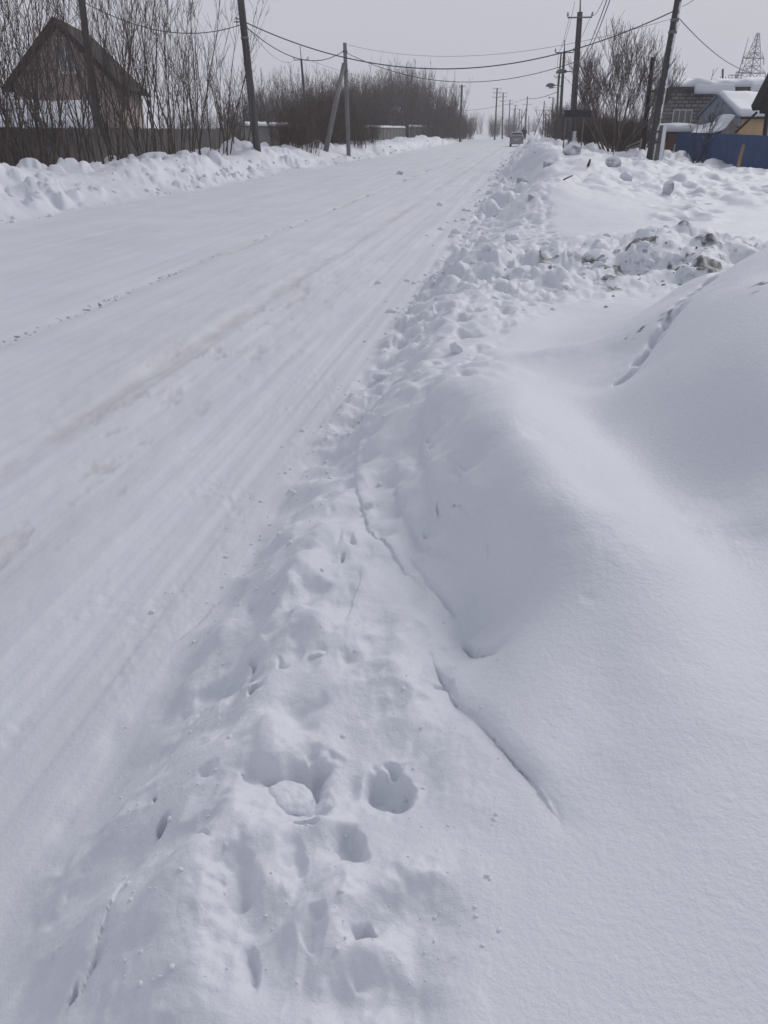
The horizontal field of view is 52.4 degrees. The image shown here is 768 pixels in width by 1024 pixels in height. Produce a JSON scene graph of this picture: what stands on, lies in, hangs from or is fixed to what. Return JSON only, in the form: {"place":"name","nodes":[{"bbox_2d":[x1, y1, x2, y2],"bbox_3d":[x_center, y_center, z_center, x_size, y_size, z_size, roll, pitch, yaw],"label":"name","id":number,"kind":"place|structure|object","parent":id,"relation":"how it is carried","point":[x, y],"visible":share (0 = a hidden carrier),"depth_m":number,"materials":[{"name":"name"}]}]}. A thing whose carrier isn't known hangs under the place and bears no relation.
{"place":"outdoors","nodes":[
{"label":"outdoors","id":0,"kind":"place"},
{"bbox_2d":[0,135,516,880],"bbox_3d":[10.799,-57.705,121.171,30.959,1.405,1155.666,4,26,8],"label":"road","id":1,"kind":"structure","parent":0,"point":[176,371],"depth_m":6.49,"materials":[{"name":"snow"}]},
{"bbox_2d":[509,132,524,146],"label":"minivan","id":2,"kind":"object","parent":1,"relation":"on","point":[516,137],"visible":0.88,"depth_m":97.84,"materials":[{"name":"grey paint"}]},
{"bbox_2d":[0,131,767,1023],"bbox_3d":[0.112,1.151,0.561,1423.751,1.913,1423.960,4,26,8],"label":"ground","id":3,"kind":"structure","parent":0,"point":[560,513],"depth_m":2.35,"materials":[{"name":"snow"}]},
{"bbox_2d":[0,0,58,166],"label":"bare sapling clump","id":4,"kind":"object","parent":3,"relation":"on","point":[8,125],"visible":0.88,"depth_m":25.58,"materials":[{"name":"brown plant"}]},
{"bbox_2d":[0,0,66,163],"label":"bare sapling clump","id":5,"kind":"object","parent":3,"relation":"on","point":[58,100],"visible":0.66,"depth_m":27.06,"materials":[{"name":"brown plant"}]},
{"bbox_2d":[0,0,85,166],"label":"bare sapling clump","id":6,"kind":"object","parent":3,"relation":"on","point":[36,118],"visible":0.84,"depth_m":26.66,"materials":[{"name":"brown plant"}]},
{"bbox_2d":[0,100,101,128],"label":"snow roof shed","id":7,"kind":"structure","parent":3,"relation":"on","point":[79,113],"depth_m":40.67,"materials":[{"name":"white wood"}]},
{"bbox_2d":[0,0,127,162],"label":"bare sapling clump","id":8,"kind":"object","parent":3,"relation":"on","point":[74,104],"visible":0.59,"depth_m":28.95,"materials":[{"name":"brown plant"}]},
{"bbox_2d":[2,17,148,128],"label":"gabled house","id":9,"kind":"structure","parent":3,"relation":"on","point":[97,64],"depth_m":45.68,"materials":[{"name":"brown wood"}]},
{"bbox_2d":[56,37,75,73],"bbox_3d":[-18.375,-26.316,44.992,1.053,1.810,0.150,-3,26,-6],"label":"window","id":10,"kind":"structure","parent":9,"relation":"in","point":[64,56],"depth_m":45.09,"materials":[{"name":"white paint"}]},
{"bbox_2d":[21,0,152,163],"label":"bare sapling clump","id":11,"kind":"object","parent":3,"relation":"on","point":[123,125],"visible":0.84,"depth_m":29.64,"materials":[{"name":"brown plant"}]},
{"bbox_2d":[78,0,100,127],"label":"utility pole","id":12,"kind":"object","parent":3,"relation":"on","point":[86,57],"visible":0.14,"depth_m":38.08,"materials":[{"name":"brown wood"}]},
{"bbox_2d":[0,126,232,166],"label":"board fence","id":13,"kind":"object","parent":3,"relation":"on","point":[205,142],"visible":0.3,"depth_m":36.78,"materials":[{"name":"wood"}]},
{"bbox_2d":[43,0,197,159],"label":"bare sapling clump","id":14,"kind":"object","parent":3,"relation":"on","point":[136,121],"visible":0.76,"depth_m":31.57,"materials":[{"name":"brown plant"}]},
{"bbox_2d":[48,0,195,155],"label":"bare sapling clump","id":15,"kind":"object","parent":3,"relation":"on","point":[158,110],"visible":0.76,"depth_m":33.21,"materials":[{"name":"brown plant"}]},
{"bbox_2d":[107,0,227,154],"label":"bare sapling clump","id":16,"kind":"object","parent":3,"relation":"on","point":[196,105],"visible":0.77,"depth_m":34.70,"materials":[{"name":"brown plant"}]},
{"bbox_2d":[158,0,269,155],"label":"bare sapling clump","id":17,"kind":"object","parent":3,"relation":"on","point":[227,105],"visible":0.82,"depth_m":36.92,"materials":[{"name":"brown plant"}]},
{"bbox_2d":[212,87,248,140],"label":"bush","id":18,"kind":"object","parent":3,"relation":"on","point":[241,127],"visible":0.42,"depth_m":69.97,"materials":[{"name":"brown plant"}]},
{"bbox_2d":[204,65,264,143],"bbox_3d":[-7.569,-20.520,39.244,2.462,3.573,3.047,-17,31,-31],"label":"bare sapling clump","id":19,"kind":"object","parent":3,"relation":"on","point":[241,78],"visible":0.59,"depth_m":39.30,"materials":[{"name":"brown plant"}]},
{"bbox_2d":[234,0,260,151],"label":"utility pole","id":20,"kind":"object","parent":3,"relation":"on","point":[250,91],"visible":0.82,"depth_m":37.52,"materials":[{"name":"brown wood"}]},
{"bbox_2d":[247,27,342,60],"bbox_3d":[-4.561,-26.397,44.417,0.040,1.198,17.443,6,27,11],"label":"power cable","id":21,"kind":"object","parent":20,"relation":"attached to","point":[290,55],"visible":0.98,"depth_m":42.64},
{"bbox_2d":[247,11,672,68],"bbox_3d":[3.023,-21.476,35.692,19.367,2.135,0.040,4,26,8],"label":"power cable","id":22,"kind":"object","parent":20,"relation":"attached to","point":[461,68],"visible":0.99,"depth_m":36.04,"materials":[{"name":"rubber"}]},
{"bbox_2d":[237,91,279,126],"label":"bush","id":23,"kind":"object","parent":3,"relation":"on","point":[259,113],"visible":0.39,"depth_m":64.96,"materials":[{"name":"brown plant"}]},
{"bbox_2d":[239,65,293,126],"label":"bush","id":24,"kind":"object","parent":3,"relation":"on","point":[272,99],"visible":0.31,"depth_m":70.89,"materials":[{"name":"brown plant"}]},
{"bbox_2d":[254,67,290,126],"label":"bush","id":25,"kind":"object","parent":3,"relation":"on","point":[262,100],"visible":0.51,"depth_m":67.24,"materials":[{"name":"brown plant"}]},
{"bbox_2d":[266,114,294,145],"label":"bush","id":26,"kind":"object","parent":3,"relation":"on","point":[271,128],"visible":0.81,"depth_m":48.21,"materials":[{"name":"brown plant"}]},
{"bbox_2d":[270,114,304,148],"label":"bush","id":27,"kind":"object","parent":3,"relation":"on","point":[298,138],"visible":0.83,"depth_m":48.12,"materials":[{"name":"brown plant"}]},
{"bbox_2d":[265,75,310,120],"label":"bush","id":28,"kind":"object","parent":3,"relation":"on","point":[284,103],"visible":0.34,"depth_m":71.22,"materials":[{"name":"brown plant"}]},
{"bbox_2d":[268,780,315,816],"bbox_3d":[-0.247,0.753,2.007,0.146,0.087,0.131,-2,26,-5],"label":"snow chunk","id":29,"kind":"object","parent":3,"relation":"on","point":[292,798],"visible":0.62,"depth_m":1.98,"materials":[{"name":"snow"}]},
{"bbox_2d":[273,67,313,119],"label":"bush","id":30,"kind":"object","parent":3,"relation":"on","point":[294,95],"visible":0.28,"depth_m":75.92,"materials":[{"name":"brown plant"}]},
{"bbox_2d":[274,103,313,143],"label":"bush","id":31,"kind":"object","parent":3,"relation":"on","point":[294,118],"visible":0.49,"depth_m":49.30,"materials":[{"name":"brown plant"}]},
{"bbox_2d":[275,64,319,113],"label":"bush","id":32,"kind":"object","parent":3,"relation":"on","point":[296,83],"visible":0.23,"depth_m":85.69,"materials":[{"name":"brown plant"}]},
{"bbox_2d":[293,46,308,109],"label":"utility pole","id":33,"kind":"object","parent":3,"relation":"on","point":[303,86],"visible":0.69,"depth_m":73.45,"materials":[{"name":"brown wood"}]},
{"bbox_2d":[274,103,328,153],"bbox_3d":[-5.057,-23.735,48.218,3.067,3.001,2.388,15,30,28],"label":"bush","id":34,"kind":"object","parent":3,"relation":"on","point":[306,124],"visible":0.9,"depth_m":48.20,"materials":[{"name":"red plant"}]},
{"bbox_2d":[284,101,327,147],"bbox_3d":[-5.129,-25.148,50.669,3.076,2.835,3.477,-2,26,-5],"label":"bush","id":35,"kind":"object","parent":3,"relation":"on","point":[317,121],"visible":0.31,"depth_m":50.59,"materials":[{"name":"brown plant"}]},
{"bbox_2d":[287,61,336,141],"bbox_3d":[-5.066,-31.126,59.373,3.562,5.749,3.202,7,27,15],"label":"bush","id":36,"kind":"object","parent":3,"relation":"on","point":[320,96],"visible":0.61,"depth_m":58.98,"materials":[{"name":"brown plant"}]},
{"bbox_2d":[294,110,330,146],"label":"bush","id":37,"kind":"object","parent":3,"relation":"on","point":[317,127],"visible":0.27,"depth_m":52.32,"materials":[{"name":"brown plant"}]},
{"bbox_2d":[309,650,325,658],"bbox_3d":[-0.213,0.461,2.527,0.056,0.028,0.046,0,26,1],"label":"snow chunk","id":38,"kind":"object","parent":3,"relation":"on","point":[316,654],"visible":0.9,"depth_m":2.51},
{"bbox_2d":[243,121,405,145],"bbox_3d":[-3.133,-42.931,89.318,0.320,2.702,79.650,4,26,8],"label":"panel fence","id":39,"kind":"object","parent":3,"relation":"on","point":[390,134],"visible":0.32,"depth_m":60.81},
{"bbox_2d":[306,76,350,137],"bbox_3d":[-4.481,-32.239,62.045,3.762,5.376,3.172,-2,26,-3],"label":"bush","id":40,"kind":"object","parent":3,"relation":"on","point":[331,100],"visible":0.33,"depth_m":61.54,"materials":[{"name":"brown plant"}]},
{"bbox_2d":[315,106,343,144],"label":"bush","id":41,"kind":"object","parent":3,"relation":"on","point":[334,136],"visible":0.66,"depth_m":56.18,"materials":[{"name":"brown plant"}]},
{"bbox_2d":[306,70,355,143],"bbox_3d":[-3.834,-32.550,63.030,3.734,5.858,3.806,-22,34,-38],"label":"bush","id":42,"kind":"object","parent":3,"relation":"on","point":[339,102],"visible":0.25,"depth_m":62.81,"materials":[{"name":"brown plant"}]},
{"bbox_2d":[318,112,345,145],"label":"bush","id":43,"kind":"object","parent":3,"relation":"on","point":[337,138],"visible":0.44,"depth_m":56.75,"materials":[{"name":"brown plant"}]},
{"bbox_2d":[312,72,358,143],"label":"bush","id":44,"kind":"object","parent":3,"relation":"on","point":[344,107],"visible":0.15,"depth_m":65.09,"materials":[{"name":"brown plant"}]},
{"bbox_2d":[323,43,350,156],"bbox_3d":[-3.238,-27.047,51.922,0.482,7.460,3.621,11,28,22],"label":"utility pole","id":45,"kind":"object","parent":3,"relation":"on","point":[344,70],"visible":0.87,"depth_m":51.96,"materials":[{"name":"wood"}]},
{"bbox_2d":[347,53,572,81],"bbox_3d":[4.305,-27.904,48.690,15.799,1.962,0.033,14,30,27],"label":"power cable","id":46,"kind":"object","parent":45,"relation":"attached to","point":[455,81],"visible":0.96,"depth_m":49.07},
{"bbox_2d":[325,106,351,144],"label":"bush","id":47,"kind":"object","parent":3,"relation":"on","point":[343,134],"visible":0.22,"depth_m":61.47,"materials":[{"name":"brown plant"}]},
{"bbox_2d":[342,115,365,144],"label":"bush","id":48,"kind":"object","parent":3,"relation":"on","point":[356,128],"visible":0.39,"depth_m":63.99,"materials":[{"name":"brown plant"}]},
{"bbox_2d":[1,141,708,988],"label":"snow rubble","id":49,"kind":"object","parent":3,"relation":"on","point":[379,483],"visible":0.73,"depth_m":9.41,"materials":[{"name":"snow"}]},
{"bbox_2d":[344,114,370,148],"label":"bush","id":50,"kind":"object","parent":3,"relation":"on","point":[359,131],"visible":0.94,"depth_m":60.38,"materials":[{"name":"brown plant"}]},
{"bbox_2d":[343,83,379,123],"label":"bush","id":51,"kind":"object","parent":3,"relation":"on","point":[364,102],"visible":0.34,"depth_m":104.84,"materials":[{"name":"brown plant"}]},
{"bbox_2d":[351,108,383,143],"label":"bush","id":52,"kind":"object","parent":3,"relation":"on","point":[368,124],"visible":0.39,"depth_m":69.09,"materials":[{"name":"brown plant"}]},
{"bbox_2d":[354,118,381,143],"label":"bush","id":53,"kind":"object","parent":3,"relation":"on","point":[373,133],"visible":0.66,"depth_m":65.60,"materials":[{"name":"brown plant"}]},
{"bbox_2d":[353,69,387,124],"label":"bush","id":54,"kind":"object","parent":3,"relation":"on","point":[366,102],"visible":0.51,"depth_m":106.23,"materials":[{"name":"brown plant"}]},
{"bbox_2d":[355,109,388,141],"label":"bush","id":55,"kind":"object","parent":3,"relation":"on","point":[377,137],"visible":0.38,"depth_m":72.62,"materials":[{"name":"brown plant"}]},
{"bbox_2d":[361,85,393,125],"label":"bush","id":56,"kind":"object","parent":3,"relation":"on","point":[385,119],"visible":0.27,"depth_m":116.06,"materials":[{"name":"brown plant"}]},
{"bbox_2d":[363,85,396,125],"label":"bush","id":57,"kind":"object","parent":3,"relation":"on","point":[385,111],"visible":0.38,"depth_m":112.22,"materials":[{"name":"brown plant"}]},
{"bbox_2d":[372,372,390,380],"bbox_3d":[-0.011,-1.121,6.480,0.171,0.083,0.092,1,26,1],"label":"snow chunk","id":58,"kind":"object","parent":3,"relation":"on","point":[379,376],"visible":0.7,"depth_m":6.44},
{"bbox_2d":[363,78,403,125],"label":"bush","id":59,"kind":"object","parent":3,"relation":"on","point":[394,114],"visible":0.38,"depth_m":124.13,"materials":[{"name":"brown plant"}]},
{"bbox_2d":[368,73,408,125],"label":"bush","id":60,"kind":"object","parent":3,"relation":"on","point":[394,98],"visible":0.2,"depth_m":133.68,"materials":[{"name":"brown plant"}]},
{"bbox_2d":[373,68,410,128],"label":"bush","id":61,"kind":"object","parent":3,"relation":"on","point":[402,116],"visible":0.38,"depth_m":131.79,"materials":[{"name":"brown plant"}]},
{"bbox_2d":[368,57,419,117],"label":"bush","id":62,"kind":"object","parent":3,"relation":"on","point":[384,74],"visible":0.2,"depth_m":143.36,"materials":[{"name":"brown plant"}]},
{"bbox_2d":[379,68,418,129],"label":"bush","id":63,"kind":"object","parent":3,"relation":"on","point":[399,118],"visible":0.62,"depth_m":125.69,"materials":[{"name":"brown plant"}]},
{"bbox_2d":[382,60,419,137],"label":"bush","id":64,"kind":"object","parent":3,"relation":"on","point":[405,93],"visible":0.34,"depth_m":138.23,"materials":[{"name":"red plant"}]},
{"bbox_2d":[383,75,422,137],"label":"bush","id":65,"kind":"object","parent":3,"relation":"on","point":[407,134],"visible":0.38,"depth_m":136.94,"materials":[{"name":"brown plant"}]},
{"bbox_2d":[380,65,426,136],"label":"bush","id":66,"kind":"object","parent":3,"relation":"on","point":[408,97],"visible":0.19,"depth_m":142.74,"materials":[{"name":"brown plant"}]},
{"bbox_2d":[408,124,426,137],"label":"board fence","id":67,"kind":"object","parent":3,"relation":"on","point":[418,129],"visible":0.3,"depth_m":133.44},
{"bbox_2d":[405,81,440,136],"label":"bush","id":68,"kind":"object","parent":3,"relation":"on","point":[426,121],"visible":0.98,"depth_m":126.41,"materials":[{"name":"brown plant"}]},
{"bbox_2d":[408,70,455,136],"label":"bush","id":69,"kind":"object","parent":3,"relation":"on","point":[426,100],"visible":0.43,"depth_m":140.99,"materials":[{"name":"brown plant"}]},
{"bbox_2d":[421,88,451,136],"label":"bush","id":70,"kind":"object","parent":3,"relation":"on","point":[433,129],"visible":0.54,"depth_m":132.39,"materials":[{"name":"brown plant"}]},
{"bbox_2d":[426,88,457,137],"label":"bush","id":71,"kind":"object","parent":3,"relation":"on","point":[446,114],"visible":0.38,"depth_m":138.27,"materials":[{"name":"brown plant"}]},
{"bbox_2d":[427,79,459,139],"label":"bush","id":72,"kind":"object","parent":3,"relation":"on","point":[440,127],"visible":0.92,"depth_m":127.87,"materials":[{"name":"brown plant"}]},
{"bbox_2d":[438,77,472,121],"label":"bush","id":73,"kind":"object","parent":3,"relation":"on","point":[459,99],"visible":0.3,"depth_m":156.22,"materials":[{"name":"brown plant"}]},
{"bbox_2d":[444,110,467,141],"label":"bush","id":74,"kind":"object","parent":3,"relation":"on","point":[458,130],"visible":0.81,"depth_m":134.65,"materials":[{"name":"brown plant"}]},
{"bbox_2d":[450,341,462,353],"bbox_3d":[0.542,-1.236,5.909,0.116,0.110,0.101,22,33,37],"label":"snow chunk","id":75,"kind":"object","parent":3,"relation":"on","point":[456,347],"visible":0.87,"depth_m":5.87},
{"bbox_2d":[459,85,464,141],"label":"utility pole","id":76,"kind":"object","parent":3,"relation":"on","point":[460,121],"visible":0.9,"depth_m":133.29,"materials":[{"name":"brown wood"}]},
{"bbox_2d":[505,233,519,241],"bbox_3d":[2.010,-4.256,12.148,0.214,0.162,0.260,-11,28,-21],"label":"snow chunk","id":77,"kind":"object","parent":3,"relation":"on","point":[511,236],"visible":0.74,"depth_m":12.06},
{"bbox_2d":[534,104,562,137],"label":"bush","id":78,"kind":"object","parent":3,"relation":"on","point":[547,121],"visible":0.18,"depth_m":86.48,"materials":[{"name":"brown plant"}]},
{"bbox_2d":[536,109,563,140],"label":"bush","id":79,"kind":"object","parent":3,"relation":"on","point":[547,128],"visible":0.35,"depth_m":80.34,"materials":[{"name":"brown plant"}]},
{"bbox_2d":[546,40,573,138],"bbox_3d":[12.954,-30.862,58.366,1.862,7.692,0.366,3,26,6],"label":"utility pole","id":80,"kind":"object","parent":3,"relation":"on","point":[560,104],"visible":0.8,"depth_m":57.92,"materials":[{"name":"brown wood"}]},
{"bbox_2d":[552,97,580,139],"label":"bush","id":81,"kind":"object","parent":3,"relation":"on","point":[562,122],"visible":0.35,"depth_m":67.45,"materials":[{"name":"brown plant"}]},
{"bbox_2d":[562,143,581,154],"bbox_3d":[7.042,-13.517,29.289,0.672,0.631,0.671,-7,27,-14],"label":"snow chunk","id":82,"kind":"object","parent":3,"relation":"on","point":[572,149],"visible":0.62,"depth_m":29.02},
{"bbox_2d":[556,0,592,143],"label":"utility pole","id":83,"kind":"object","parent":3,"relation":"on","point":[572,124],"visible":0.78,"depth_m":45.24,"materials":[{"name":"brown wood"}]},
{"bbox_2d":[563,110,590,147],"bbox_3d":[10.599,-20.929,43.236,1.450,2.395,0.120,0,26,0],"label":"sign board","id":84,"kind":"object","parent":3,"relation":"on","point":[578,113],"visible":0.89,"depth_m":42.75,"materials":[{"name":"metal"}]},
{"bbox_2d":[479,145,702,307],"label":"dirt clods","id":85,"kind":"object","parent":3,"relation":"on","point":[606,278],"visible":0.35,"depth_m":9.40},
{"bbox_2d":[576,111,606,144],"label":"bush","id":86,"kind":"object","parent":3,"relation":"on","point":[591,139],"visible":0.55,"depth_m":48.71,"materials":[{"name":"brown plant"}]},
{"bbox_2d":[575,107,618,145],"bbox_3d":[13.135,-24.136,48.479,2.146,2.542,2.758,-8,27,-16],"label":"bush","id":87,"kind":"object","parent":3,"relation":"on","point":[596,134],"visible":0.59,"depth_m":48.57,"materials":[{"name":"brown plant"}]},
{"bbox_2d":[605,156,621,167],"bbox_3d":[8.049,-12.177,27.303,0.572,0.547,0.435,-3,26,-7],"label":"snow chunk","id":88,"kind":"object","parent":3,"relation":"on","point":[612,161],"visible":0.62,"depth_m":27.15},
{"bbox_2d":[562,10,685,151],"bbox_3d":[13.262,-23.648,43.384,7.045,7.519,4.606,4,26,8],"label":"bare tree","id":89,"kind":"object","parent":3,"relation":"on","point":[589,87],"visible":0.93,"depth_m":43.44,"materials":[{"name":"brown plant"}]},
{"bbox_2d":[612,119,642,151],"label":"bush","id":90,"kind":"object","parent":3,"relation":"on","point":[625,136],"visible":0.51,"depth_m":48.37,"materials":[{"name":"brown plant"}]},
{"bbox_2d":[611,115,647,150],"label":"bush","id":91,"kind":"object","parent":3,"relation":"on","point":[623,141],"visible":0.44,"depth_m":48.41,"materials":[{"name":"brown plant"}]},
{"bbox_2d":[611,85,650,123],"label":"bush","id":92,"kind":"object","parent":3,"relation":"on","point":[633,108],"visible":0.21,"depth_m":67.22,"materials":[{"name":"brown plant"}]},
{"bbox_2d":[622,110,652,148],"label":"bush","id":93,"kind":"object","parent":3,"relation":"on","point":[639,133],"visible":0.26,"depth_m":48.57,"materials":[{"name":"brown plant"}]},
{"bbox_2d":[641,57,654,149],"bbox_3d":[15.019,-22.665,44.582,0.404,5.774,0.304,4,26,8],"label":"wooden post","id":94,"kind":"object","parent":3,"relation":"on","point":[644,135],"visible":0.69,"depth_m":44.53,"materials":[{"name":"brown wood"}]},
{"bbox_2d":[646,0,681,160],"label":"utility pole","id":95,"kind":"object","parent":3,"relation":"on","point":[656,142],"visible":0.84,"depth_m":35.25,"materials":[{"name":"brown wood"}]},
{"bbox_2d":[350,19,669,56],"bbox_3d":[5.044,-25.915,42.983,0.015,1.412,24.916,-18,31,-32],"label":"power wire","id":96,"kind":"object","parent":95,"relation":"attached to","point":[513,52],"visible":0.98,"depth_m":40.73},
{"bbox_2d":[662,180,673,194],"bbox_3d":[7.523,-8.602,20.671,0.284,0.392,0.294,-3,26,-6],"label":"snow chunk","id":97,"kind":"object","parent":3,"relation":"on","point":[668,187],"visible":1,"depth_m":20.56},
{"bbox_2d":[649,123,698,150],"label":"shed","id":98,"kind":"structure","parent":3,"relation":"on","point":[672,129],"depth_m":51.28,"materials":[{"name":"brown wood"}]},
{"bbox_2d":[686,101,724,163],"bbox_3d":[17.168,-20.153,41.922,1.932,3.482,2.211,4,26,8],"label":"bare shrub","id":99,"kind":"object","parent":3,"relation":"on","point":[707,135],"visible":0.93,"depth_m":42.07,"materials":[{"name":"brown plant"}]},
{"bbox_2d":[647,68,764,146],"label":"block house","id":100,"kind":"structure","parent":3,"relation":"on","point":[693,98],"depth_m":54.75,"materials":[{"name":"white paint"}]},
{"bbox_2d":[672,110,692,123],"bbox_3d":[21.136,-28.022,55.307,1.372,0.911,0.050,0,26,0],"label":"window","id":101,"kind":"structure","parent":100,"relation":"in","point":[679,116],"depth_m":55.29,"materials":[{"name":"glass"}]},
{"bbox_2d":[693,114,736,133],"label":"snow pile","id":102,"kind":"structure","parent":3,"relation":"on","point":[728,127],"depth_m":44.96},
{"bbox_2d":[675,132,767,168],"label":"metal fence","id":103,"kind":"object","parent":3,"relation":"on","point":[725,148],"visible":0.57,"depth_m":39.18,"materials":[{"name":"metal"}]},
{"bbox_2d":[695,91,767,135],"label":"yellow house","id":104,"kind":"structure","parent":3,"relation":"on","point":[737,104],"depth_m":48.12,"materials":[{"name":"paint"}]},
{"bbox_2d":[735,33,765,77],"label":"lattice pylon","id":105,"kind":"object","parent":3,"relation":"on","point":[749,57],"visible":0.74,"depth_m":259.69,"materials":[{"name":"metal"}]},
{"bbox_2d":[735,74,767,134],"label":"timber shed","id":106,"kind":"structure","parent":3,"relation":"on","point":[760,103],"depth_m":40.08,"materials":[{"name":"brown wood"}]},
{"bbox_2d":[0,0,767,132],"label":"sky","id":107,"kind":"structure","parent":0,"point":[463,30],"materials":[{"name":"grey"}]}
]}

